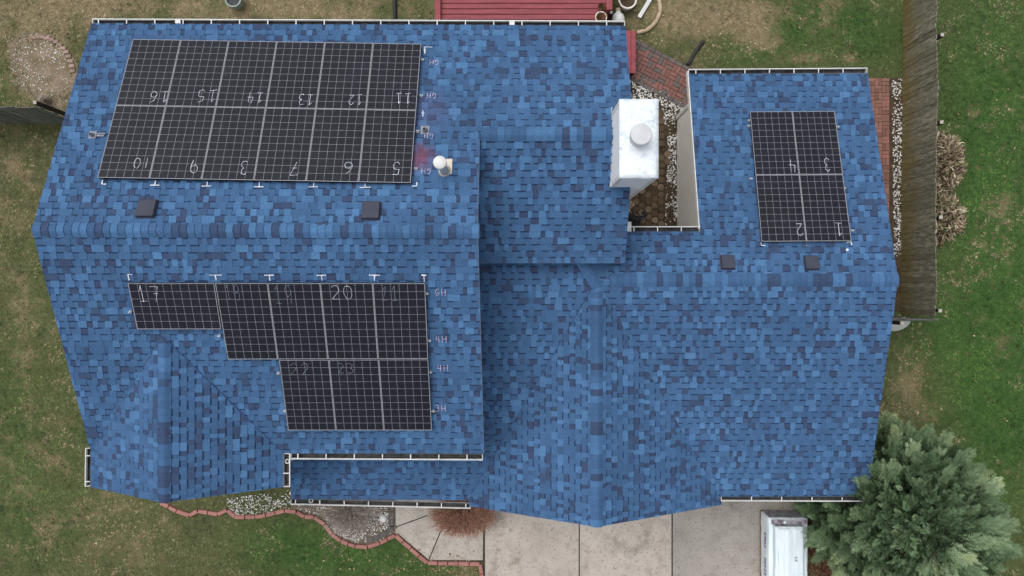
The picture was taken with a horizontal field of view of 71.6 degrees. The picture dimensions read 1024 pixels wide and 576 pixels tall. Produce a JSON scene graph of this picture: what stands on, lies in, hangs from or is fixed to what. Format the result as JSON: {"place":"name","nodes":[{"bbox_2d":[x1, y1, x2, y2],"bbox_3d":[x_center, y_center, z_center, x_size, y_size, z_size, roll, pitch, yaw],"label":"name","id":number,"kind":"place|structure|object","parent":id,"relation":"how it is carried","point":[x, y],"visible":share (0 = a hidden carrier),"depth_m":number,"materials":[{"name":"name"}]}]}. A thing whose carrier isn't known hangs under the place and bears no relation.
{"place":"outdoors","nodes":[
{"label":"outdoors","id":0,"kind":"place"},
{"bbox_2d":[0,0,1023,575],"bbox_3d":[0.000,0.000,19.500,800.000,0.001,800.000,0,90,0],"label":"ground","id":1,"kind":"structure","parent":0,"point":[40,296],"depth_m":19.50,"materials":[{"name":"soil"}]},
{"bbox_2d":[0,101,65,123],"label":"wooden fence","id":2,"kind":"object","parent":1,"relation":"on","point":[24,115],"visible":0.88,"depth_m":18.55,"materials":[{"name":"grey wood"}]},
{"bbox_2d":[6,31,77,115],"bbox_3d":[-12.841,-5.958,19.496,2.630,0.001,1.819,32,90,0],"label":"yard bed","id":3,"kind":"object","parent":1,"relation":"on","point":[53,82],"visible":0.66,"depth_m":19.50,"materials":[{"name":"stone"}]},
{"bbox_2d":[7,34,73,101],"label":"white stones","id":4,"kind":"object","parent":3,"relation":"on","point":[37,68],"visible":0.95,"depth_m":19.48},
{"bbox_2d":[14,42,72,95],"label":"white stones","id":5,"kind":"object","parent":3,"relation":"on","point":[44,65],"visible":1,"depth_m":19.48,"materials":[{"name":"stone"}]},
{"bbox_2d":[37,93,51,103],"bbox_3d":[-12.754,-5.157,19.321,0.288,0.399,0.286,15,90,0],"label":"dry plant","id":6,"kind":"object","parent":3,"relation":"on","point":[42,98],"visible":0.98,"depth_m":19.29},
{"bbox_2d":[31,35,75,73],"bbox_3d":[-12.507,-6.534,19.480,1.582,0.060,0.483,42,90,0],"label":"stone rim","id":7,"kind":"object","parent":3,"relation":"on","point":[54,41],"visible":1,"depth_m":19.45,"materials":[{"name":"stone"}]},
{"bbox_2d":[160,503,169,507],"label":"edging brick","id":8,"kind":"object","parent":1,"relation":"on","point":[165,505],"visible":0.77,"depth_m":19.41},
{"bbox_2d":[168,505,177,511],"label":"edging brick","id":9,"kind":"object","parent":1,"relation":"on","point":[172,508],"visible":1,"depth_m":19.41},
{"bbox_2d":[176,509,189,516],"bbox_3d":[-9.017,6.173,19.456,0.349,0.088,0.106,19,90,0],"label":"edging brick","id":10,"kind":"object","parent":1,"relation":"on","point":[183,512],"visible":1,"depth_m":19.41,"materials":[{"name":"brick"}]},
{"bbox_2d":[189,509,197,516],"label":"edging brick","id":11,"kind":"object","parent":1,"relation":"on","point":[191,514],"visible":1,"depth_m":19.41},
{"bbox_2d":[198,509,208,514],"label":"edging brick","id":12,"kind":"object","parent":1,"relation":"on","point":[202,511],"visible":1,"depth_m":19.41,"materials":[{"name":"brick"}]},
{"bbox_2d":[208,510,217,515],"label":"edging brick","id":13,"kind":"object","parent":1,"relation":"on","point":[213,513],"visible":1,"depth_m":19.41,"materials":[{"name":"brick"}]},
{"bbox_2d":[217,508,227,515],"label":"edging brick","id":14,"kind":"object","parent":1,"relation":"on","point":[221,512],"visible":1,"depth_m":19.41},
{"bbox_2d":[227,509,235,517],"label":"edging brick","id":15,"kind":"object","parent":1,"relation":"on","point":[231,513],"visible":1,"depth_m":19.41,"materials":[{"name":"brick"}]},
{"bbox_2d":[225,0,242,8],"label":"bucket","id":16,"kind":"object","parent":1,"relation":"on","point":[236,4],"visible":1,"depth_m":19.25,"materials":[{"name":"black plastic"}]},
{"bbox_2d":[235,514,245,518],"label":"edging brick","id":17,"kind":"object","parent":1,"relation":"on","point":[240,516],"visible":1,"depth_m":19.41,"materials":[{"name":"brick"}]},
{"bbox_2d":[245,514,254,518],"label":"edging brick","id":18,"kind":"object","parent":1,"relation":"on","point":[249,516],"visible":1,"depth_m":19.41,"materials":[{"name":"brick"}]},
{"bbox_2d":[227,492,290,514],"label":"white stones","id":19,"kind":"object","parent":1,"relation":"on","point":[242,497],"visible":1,"depth_m":19.47,"materials":[{"name":"gravel"}]},
{"bbox_2d":[255,513,265,518],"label":"edging brick","id":20,"kind":"object","parent":1,"relation":"on","point":[258,516],"visible":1,"depth_m":19.40,"materials":[{"name":"brick"}]},
{"bbox_2d":[266,511,275,516],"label":"edging brick","id":21,"kind":"object","parent":1,"relation":"on","point":[272,513],"visible":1,"depth_m":19.41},
{"bbox_2d":[275,508,284,514],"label":"edging brick","id":22,"kind":"object","parent":1,"relation":"on","point":[279,511],"visible":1,"depth_m":19.40,"materials":[{"name":"brick"}]},
{"bbox_2d":[285,508,296,513],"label":"edging brick","id":23,"kind":"object","parent":1,"relation":"on","point":[291,511],"visible":1,"depth_m":19.41,"materials":[{"name":"brick"}]},
{"bbox_2d":[313,516,324,525],"bbox_3d":[-5.278,6.378,19.452,0.336,0.097,0.098,35,90,0],"label":"edging brick","id":24,"kind":"object","parent":1,"relation":"on","point":[320,521],"visible":0.95,"depth_m":19.40,"materials":[{"name":"brick"}]},
{"bbox_2d":[331,532,341,541],"bbox_3d":[-4.816,6.840,19.455,0.292,0.090,0.099,38,90,0],"label":"edging brick","id":25,"kind":"object","parent":1,"relation":"on","point":[337,538],"visible":0.95,"depth_m":19.41,"materials":[{"name":"brick"}]},
{"bbox_2d":[291,499,395,545],"bbox_3d":[-4.595,5.940,19.496,3.140,0.001,2.043,15,90,0],"label":"front bed","id":26,"kind":"object","parent":1,"relation":"on","point":[311,508],"visible":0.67,"depth_m":19.50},
{"bbox_2d":[296,510,305,517],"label":"edging brick","id":27,"kind":"object","parent":26,"relation":"on","point":[300,514],"visible":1,"depth_m":19.42,"materials":[{"name":"brick"}]},
{"bbox_2d":[305,514,313,518],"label":"edging brick","id":28,"kind":"object","parent":26,"relation":"on","point":[309,516],"visible":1,"depth_m":19.41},
{"bbox_2d":[324,523,332,534],"bbox_3d":[-5.036,6.612,19.454,0.098,0.093,0.304,-36,90,0],"label":"edging brick","id":29,"kind":"object","parent":26,"relation":"on","point":[328,530],"visible":0.77,"depth_m":19.41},
{"bbox_2d":[341,539,348,545],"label":"edging brick","id":30,"kind":"object","parent":26,"relation":"on","point":[344,542],"visible":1,"depth_m":19.40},
{"bbox_2d":[315,499,381,541],"bbox_3d":[-4.387,6.101,19.123,1.891,0.796,1.477,0,90,0],"label":"bare shrub","id":31,"kind":"object","parent":26,"relation":"on","point":[349,510],"visible":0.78,"depth_m":19.09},
{"bbox_2d":[321,506,392,542],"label":"white stones","id":32,"kind":"object","parent":26,"relation":"on","point":[380,514],"visible":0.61,"depth_m":19.48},
{"bbox_2d":[367,541,379,548],"bbox_3d":[-3.790,7.045,19.456,0.331,0.088,0.100,-17,90,0],"label":"edging brick","id":33,"kind":"object","parent":26,"relation":"on","point":[374,544],"visible":1,"depth_m":19.41,"materials":[{"name":"brick"}]},
{"bbox_2d":[366,523,396,542],"bbox_3d":[-3.576,6.761,19.486,0.944,0.028,0.240,-27,90,0],"label":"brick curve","id":34,"kind":"object","parent":26,"relation":"on","point":[380,536],"visible":1,"depth_m":19.47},
{"bbox_2d":[379,515,386,522],"bbox_3d":[-3.539,6.332,19.450,0.219,0.100,0.219,0,90,0],"label":"round stone","id":35,"kind":"object","parent":26,"relation":"on","point":[383,518],"visible":0.95,"depth_m":19.42,"materials":[{"name":"white stone"}]},
{"bbox_2d":[388,500,394,527],"bbox_3d":[-3.313,6.187,19.486,0.170,0.028,0.780,0,90,0],"label":"brick strip","id":36,"kind":"object","parent":26,"relation":"on","point":[391,514],"visible":0.73,"depth_m":19.47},
{"bbox_2d":[348,542,355,547],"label":"edging brick","id":37,"kind":"object","parent":1,"relation":"on","point":[351,544],"visible":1,"depth_m":19.41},
{"bbox_2d":[355,544,367,548],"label":"edging brick","id":38,"kind":"object","parent":1,"relation":"on","point":[361,546],"visible":1,"depth_m":19.40,"materials":[{"name":"brick"}]},
{"bbox_2d":[379,537,387,544],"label":"edging brick","id":39,"kind":"object","parent":1,"relation":"on","point":[384,540],"visible":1,"depth_m":19.40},
{"bbox_2d":[387,533,394,540],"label":"edging brick","id":40,"kind":"object","parent":1,"relation":"on","point":[392,536],"visible":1,"depth_m":19.41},
{"bbox_2d":[393,0,396,19],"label":"drain pipe","id":41,"kind":"object","parent":1,"relation":"on","point":[394,9],"visible":0.85,"depth_m":19.41,"materials":[{"name":"black plastic"}]},
{"bbox_2d":[395,533,403,542],"bbox_3d":[-3.094,6.865,19.457,0.253,0.085,0.109,42,90,0],"label":"edging brick","id":42,"kind":"object","parent":1,"relation":"on","point":[399,538],"visible":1,"depth_m":19.41,"materials":[{"name":"brick"}]},
{"bbox_2d":[402,540,410,549],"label":"edging brick","id":43,"kind":"object","parent":1,"relation":"on","point":[406,545],"visible":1,"depth_m":19.41,"materials":[{"name":"brick"}]},
{"bbox_2d":[409,547,419,556],"bbox_3d":[-2.668,7.239,19.452,0.285,0.096,0.102,38,90,0],"label":"edging brick","id":44,"kind":"object","parent":1,"relation":"on","point":[414,552],"visible":1,"depth_m":19.40,"materials":[{"name":"brick"}]},
{"bbox_2d":[418,554,428,563],"bbox_3d":[-2.434,7.437,19.455,0.285,0.090,0.103,39,90,0],"label":"edging brick","id":45,"kind":"object","parent":1,"relation":"on","point":[423,559],"visible":1,"depth_m":19.41,"materials":[{"name":"brick"}]},
{"bbox_2d":[428,561,436,564],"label":"edging brick","id":46,"kind":"object","parent":1,"relation":"on","point":[432,562],"visible":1,"depth_m":19.42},
{"bbox_2d":[396,500,482,559],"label":"walk","id":47,"kind":"structure","parent":1,"relation":"on","point":[421,534],"depth_m":19.49,"materials":[{"name":"concrete"}]},
{"bbox_2d":[426,500,498,540],"bbox_3d":[-1.302,6.082,18.988,1.985,1.066,1.288,0,90,0],"label":"barberry shrub","id":48,"kind":"object","parent":47,"relation":"on","point":[460,521],"visible":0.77,"depth_m":18.82,"materials":[{"name":"plant"}]},
{"bbox_2d":[438,561,447,564],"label":"edging brick","id":49,"kind":"object","parent":1,"relation":"on","point":[442,562],"visible":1,"depth_m":19.41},
{"bbox_2d":[448,561,457,565],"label":"edging brick","id":50,"kind":"object","parent":1,"relation":"on","point":[452,563],"visible":1,"depth_m":19.42,"materials":[{"name":"brick"}]},
{"bbox_2d":[459,561,468,565],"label":"edging brick","id":51,"kind":"object","parent":1,"relation":"on","point":[463,563],"visible":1,"depth_m":19.41,"materials":[{"name":"brick"}]},
{"bbox_2d":[32,18,898,527],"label":"house","id":52,"kind":"structure","parent":1,"relation":"on","point":[596,358],"depth_m":15.00,"materials":[{"name":"blue"}]},
{"bbox_2d":[97,105,165,178],"bbox_3d":[-7.386,-2.852,13.811,0.990,0.674,1.565,0,90,0],"label":"solar panel","id":53,"kind":"object","parent":52,"relation":"attached to","point":[131,143],"visible":1,"depth_m":13.78,"materials":[{"name":"glass"}]},
{"bbox_2d":[116,39,180,105],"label":"solar panel","id":54,"kind":"object","parent":52,"relation":"attached to","point":[148,73],"visible":1,"depth_m":14.43,"materials":[{"name":"glass"}]},
{"bbox_2d":[128,283,221,328],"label":"solar panel","id":55,"kind":"object","parent":52,"relation":"attached to","point":[175,305],"visible":1,"depth_m":13.65,"materials":[{"name":"glass"}]},
{"bbox_2d":[150,106,215,179],"bbox_3d":[-6.391,-2.834,13.804,0.993,0.674,1.565,0,90,0],"label":"solar panel","id":56,"kind":"object","parent":52,"relation":"attached to","point":[182,143],"visible":1,"depth_m":13.78,"materials":[{"name":"glass"}]},
{"bbox_2d":[166,40,228,106],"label":"solar panel","id":57,"kind":"object","parent":52,"relation":"attached to","point":[197,74],"visible":1,"depth_m":14.41,"materials":[{"name":"glass"}]},
{"bbox_2d":[202,107,265,180],"bbox_3d":[-5.394,-2.815,13.796,0.996,0.674,1.564,0,90,0],"label":"solar panel","id":58,"kind":"object","parent":52,"relation":"attached to","point":[233,145],"visible":1,"depth_m":13.77,"materials":[{"name":"glass"}]},
{"bbox_2d":[215,283,277,358],"bbox_3d":[-5.229,0.657,13.802,1.158,0.660,1.519,0,90,0],"label":"solar panel","id":59,"kind":"object","parent":52,"relation":"attached to","point":[246,319],"visible":1,"depth_m":13.78,"materials":[{"name":"glass"}]},
{"bbox_2d":[216,41,276,107],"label":"solar panel","id":60,"kind":"object","parent":52,"relation":"attached to","point":[246,74],"visible":1,"depth_m":14.40,"materials":[{"name":"glass"}]},
{"bbox_2d":[254,108,315,181],"bbox_3d":[-4.399,-2.797,13.789,1.000,0.673,1.563,0,90,0],"label":"solar panel","id":61,"kind":"object","parent":52,"relation":"attached to","point":[285,146],"visible":1,"depth_m":13.76,"materials":[{"name":"glass"}]},
{"bbox_2d":[266,41,324,108],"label":"solar panel","id":62,"kind":"object","parent":52,"relation":"attached to","point":[295,75],"visible":1,"depth_m":14.40,"materials":[{"name":"glass"}]},
{"bbox_2d":[268,283,327,358],"bbox_3d":[-4.151,0.656,13.804,0.998,0.653,1.516,0,90,0],"label":"solar panel","id":63,"kind":"object","parent":52,"relation":"attached to","point":[298,319],"visible":1,"depth_m":13.78,"materials":[{"name":"glass"}]},
{"bbox_2d":[276,359,335,429],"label":"solar panel","id":64,"kind":"object","parent":52,"relation":"attached to","point":[307,393],"visible":1,"depth_m":14.41,"materials":[{"name":"glass"}]},
{"bbox_2d":[306,109,365,182],"bbox_3d":[-3.402,-2.779,13.781,1.003,0.673,1.563,0,90,0],"label":"solar panel","id":65,"kind":"object","parent":52,"relation":"attached to","point":[336,146],"visible":1,"depth_m":13.75,"materials":[{"name":"glass"}]},
{"bbox_2d":[316,42,372,109],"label":"solar panel","id":66,"kind":"object","parent":52,"relation":"attached to","point":[345,76],"visible":1,"depth_m":14.39,"materials":[{"name":"glass"}]},
{"bbox_2d":[320,283,377,358],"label":"solar panel","id":67,"kind":"object","parent":52,"relation":"attached to","point":[349,319],"visible":1,"depth_m":13.78,"materials":[{"name":"glass"}]},
{"bbox_2d":[329,359,383,429],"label":"solar panel","id":68,"kind":"object","parent":52,"relation":"attached to","point":[356,392],"visible":1,"depth_m":14.41,"materials":[{"name":"glass"}]},
{"bbox_2d":[359,110,418,183],"bbox_3d":[-2.361,-2.760,13.774,1.098,0.673,1.562,0,90,0],"label":"solar panel","id":69,"kind":"object","parent":52,"relation":"attached to","point":[387,147],"visible":1,"depth_m":13.74,"materials":[{"name":"glass"}]},
{"bbox_2d":[366,43,423,109],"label":"solar panel","id":70,"kind":"object","parent":52,"relation":"attached to","point":[394,77],"visible":1,"depth_m":14.38,"materials":[{"name":"glass"}]},
{"bbox_2d":[373,283,430,358],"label":"solar panel","id":71,"kind":"object","parent":52,"relation":"attached to","point":[401,320],"visible":1,"depth_m":13.78,"materials":[{"name":"glass"}]},
{"bbox_2d":[379,359,434,429],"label":"solar panel","id":72,"kind":"object","parent":52,"relation":"attached to","point":[405,393],"visible":1,"depth_m":14.41,"materials":[{"name":"glass"}]},
{"bbox_2d":[747,111,798,174],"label":"solar panel","id":73,"kind":"object","parent":52,"relation":"on","point":[774,143],"visible":1,"depth_m":16.27,"materials":[{"name":"glass"}]},
{"bbox_2d":[749,175,805,241],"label":"solar panel","id":74,"kind":"object","parent":52,"relation":"on","point":[780,209],"visible":1,"depth_m":15.86,"materials":[{"name":"glass"}]},
{"bbox_2d":[792,111,842,174],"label":"solar panel","id":75,"kind":"object","parent":52,"relation":"attached to","point":[817,143],"visible":1,"depth_m":16.27,"materials":[{"name":"glass"}]},
{"bbox_2d":[799,174,853,241],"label":"solar panel","id":76,"kind":"object","parent":52,"relation":"attached to","point":[825,211],"visible":1,"depth_m":15.86,"materials":[{"name":"glass"}]},
{"bbox_2d":[470,561,479,565],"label":"edging brick","id":77,"kind":"object","parent":1,"relation":"on","point":[472,563],"visible":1,"depth_m":19.40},
{"bbox_2d":[478,563,482,573],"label":"edging brick","id":78,"kind":"object","parent":1,"relation":"on","point":[480,569],"visible":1,"depth_m":19.40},
{"bbox_2d":[4,5,1017,575],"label":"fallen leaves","id":79,"kind":"object","parent":1,"relation":"on","point":[668,219],"visible":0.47,"depth_m":19.45,"materials":[{"name":"brown plant"}]},
{"bbox_2d":[435,0,612,20],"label":"deck","id":80,"kind":"structure","parent":1,"relation":"on","point":[516,9],"depth_m":18.65,"materials":[{"name":"red paint"}]},
{"bbox_2d":[595,11,606,19],"bbox_3d":[2.311,-7.023,18.494,0.312,0.313,0.309,39,90,0],"label":"plant pot","id":81,"kind":"object","parent":80,"relation":"on","point":[600,15],"visible":0.75,"depth_m":18.39,"materials":[{"name":"ceramic"}]},
{"bbox_2d":[598,2,605,10],"bbox_3d":[2.348,-7.340,18.541,0.235,0.218,0.218,0,90,0],"label":"plant pot","id":82,"kind":"object","parent":80,"relation":"on","point":[601,6],"visible":0.98,"depth_m":18.51,"materials":[{"name":"black plastic"}]},
{"bbox_2d":[612,8,624,20],"bbox_3d":[2.900,-7.419,19.360,0.340,0.340,0.430,0,90,0],"label":"resin jug","id":83,"kind":"object","parent":1,"relation":"on","point":[618,15],"visible":0.73,"depth_m":19.23,"materials":[{"name":"plastic"}]},
{"bbox_2d":[618,0,636,10],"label":"plant pot","id":84,"kind":"object","parent":1,"relation":"on","point":[626,5],"visible":1,"depth_m":19.19,"materials":[{"name":"ceramic"}]},
{"bbox_2d":[636,29,645,33],"bbox_3d":[3.541,-7.030,19.445,0.247,0.108,0.114,-10,90,0],"label":"edging log","id":85,"kind":"object","parent":1,"relation":"on","point":[641,31],"visible":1,"depth_m":19.41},
{"bbox_2d":[637,0,651,18],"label":"downspout piece","id":86,"kind":"object","parent":1,"relation":"on","point":[644,8],"visible":1,"depth_m":19.40,"materials":[{"name":"white paint"}]},
{"bbox_2d":[651,19,657,26],"bbox_3d":[3.907,-7.265,19.445,0.114,0.108,0.205,39,90,0],"label":"edging log","id":87,"kind":"object","parent":1,"relation":"on","point":[654,22],"visible":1,"depth_m":19.41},
{"bbox_2d":[629,87,681,225],"bbox_3d":[3.519,-3.372,19.497,2.932,0.001,4.692,0,90,0],"label":"alcove bed","id":88,"kind":"object","parent":1,"relation":"on","point":[665,190],"depth_m":19.50,"materials":[{"name":"soil"}]},
{"bbox_2d":[628,213,640,225],"bbox_3d":[3.341,-1.836,19.349,0.412,0.302,0.444,0,90,0],"label":"bin bag","id":89,"kind":"object","parent":88,"relation":"on","point":[634,220],"visible":0.81,"depth_m":19.29,"materials":[{"name":"black plastic"}]},
{"bbox_2d":[629,111,670,225],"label":"hexagon paving","id":90,"kind":"structure","parent":88,"relation":"on","point":[667,161],"depth_m":19.47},
{"bbox_2d":[629,95,675,225],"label":"weeds","id":91,"kind":"object","parent":90,"relation":"on","point":[664,172],"visible":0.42,"depth_m":19.46,"materials":[{"name":"brown plant"}]},
{"bbox_2d":[661,104,676,224],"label":"white stones","id":92,"kind":"object","parent":88,"relation":"on","point":[673,153],"visible":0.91,"depth_m":19.48,"materials":[{"name":"gravel"}]},
{"bbox_2d":[656,11,661,20],"bbox_3d":[4.017,-7.455,19.445,0.114,0.108,0.232,22,90,0],"label":"edging log","id":93,"kind":"object","parent":1,"relation":"on","point":[659,13],"visible":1,"depth_m":19.41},
{"bbox_2d":[658,3,661,11],"bbox_3d":[4.061,-7.675,19.445,0.114,0.108,0.216,0,90,0],"label":"edging log","id":94,"kind":"object","parent":1,"relation":"on","point":[660,7],"visible":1,"depth_m":19.41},
{"bbox_2d":[630,39,692,107],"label":"brick path","id":95,"kind":"structure","parent":1,"relation":"on","point":[662,82],"depth_m":19.46,"materials":[{"name":"brick"}]},
{"bbox_2d":[626,30,635,76],"bbox_3d":[3.186,-6.329,19.250,0.257,0.500,1.143,0,90,0],"label":"wooden bench","id":96,"kind":"object","parent":95,"relation":"on","point":[631,41],"visible":0.73,"depth_m":19.00,"materials":[{"name":"red paint"}]},
{"bbox_2d":[630,76,682,110],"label":"white stones","id":97,"kind":"object","parent":95,"relation":"on","point":[644,88],"visible":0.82,"depth_m":19.48,"materials":[{"name":"gravel"}]},
{"bbox_2d":[686,40,704,65],"bbox_3d":[5.027,-6.450,19.443,0.128,0.114,0.814,34,90,0],"label":"drain pipe","id":98,"kind":"object","parent":1,"relation":"on","point":[698,47],"visible":1,"depth_m":19.41,"materials":[{"name":"black plastic"}]},
{"bbox_2d":[807,503,838,575],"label":"tree bed","id":99,"kind":"object","parent":1,"relation":"on","point":[821,568],"visible":0.11,"depth_m":19.50,"materials":[{"name":"soil"}]},
{"bbox_2d":[791,410,1023,575],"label":"conifer tree","id":100,"kind":"object","parent":99,"relation":"on","point":[929,507],"visible":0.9,"depth_m":16.22,"materials":[{"name":"green plant"}]},
{"bbox_2d":[874,78,901,311],"bbox_3d":[10.058,-2.558,19.495,1.349,0.001,6.436,0,90,0],"label":"side bed","id":101,"kind":"object","parent":1,"relation":"on","point":[892,206],"visible":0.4,"depth_m":19.50,"materials":[{"name":"stone"}]},
{"bbox_2d":[869,78,888,213],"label":"side brick path","id":102,"kind":"structure","parent":101,"relation":"on","point":[879,89],"depth_m":19.46,"materials":[{"name":"brick"}]},
{"bbox_2d":[892,79,901,254],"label":"white stones","id":103,"kind":"object","parent":101,"relation":"on","point":[895,180],"visible":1,"depth_m":19.48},
{"bbox_2d":[891,321,909,330],"bbox_3d":[10.457,0.979,19.175,0.598,0.463,0.406,0,90,0],"label":"barrel lid","id":104,"kind":"object","parent":1,"relation":"on","point":[898,327],"visible":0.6,"depth_m":19.20,"materials":[{"name":"white plastic"}]},
{"bbox_2d":[892,316,937,324],"bbox_3d":[9.545,0.854,18.702,2.590,1.596,0.163,0,90,0],"label":"wooden fence","id":105,"kind":"object","parent":1,"relation":"on","point":[898,320],"visible":0.35,"depth_m":18.16,"materials":[{"name":"grey wood"}]},
{"bbox_2d":[900,0,943,315],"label":"wooden fence","id":106,"kind":"object","parent":1,"relation":"on","point":[919,123],"visible":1,"depth_m":18.63,"materials":[{"name":"brown wood"}]},
{"bbox_2d":[923,128,968,198],"bbox_3d":[11.787,-3.305,19.106,1.421,0.731,2.126,0,90,0],"label":"dry grass clump","id":107,"kind":"object","parent":1,"relation":"on","point":[953,165],"visible":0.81,"depth_m":19.05,"materials":[{"name":"plant"}]},
{"bbox_2d":[925,189,968,247],"bbox_3d":[11.875,-1.890,19.129,1.343,0.684,1.704,0,90,0],"label":"dry grass clump","id":108,"kind":"object","parent":1,"relation":"on","point":[951,222],"visible":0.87,"depth_m":19.12,"materials":[{"name":"plant"}]},
{"bbox_2d":[485,511,670,575],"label":"driveway","id":109,"kind":"structure","parent":0,"point":[521,545],"depth_m":19.49,"materials":[{"name":"concrete"}]},
{"bbox_2d":[396,514,672,575],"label":"driveway joints","id":110,"kind":"object","parent":109,"relation":"on","point":[483,560],"visible":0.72,"depth_m":19.48,"materials":[{"name":"concrete"}]},
{"bbox_2d":[673,501,798,575],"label":"driveway edge slab","id":111,"kind":"structure","parent":0,"point":[722,540],"depth_m":19.49,"materials":[{"name":"grey concrete"}]},
{"bbox_2d":[760,510,807,575],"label":"trailer","id":112,"kind":"object","parent":111,"relation":"on","point":[783,552],"visible":0.99,"depth_m":18.64,"materials":[{"name":"white metal"}]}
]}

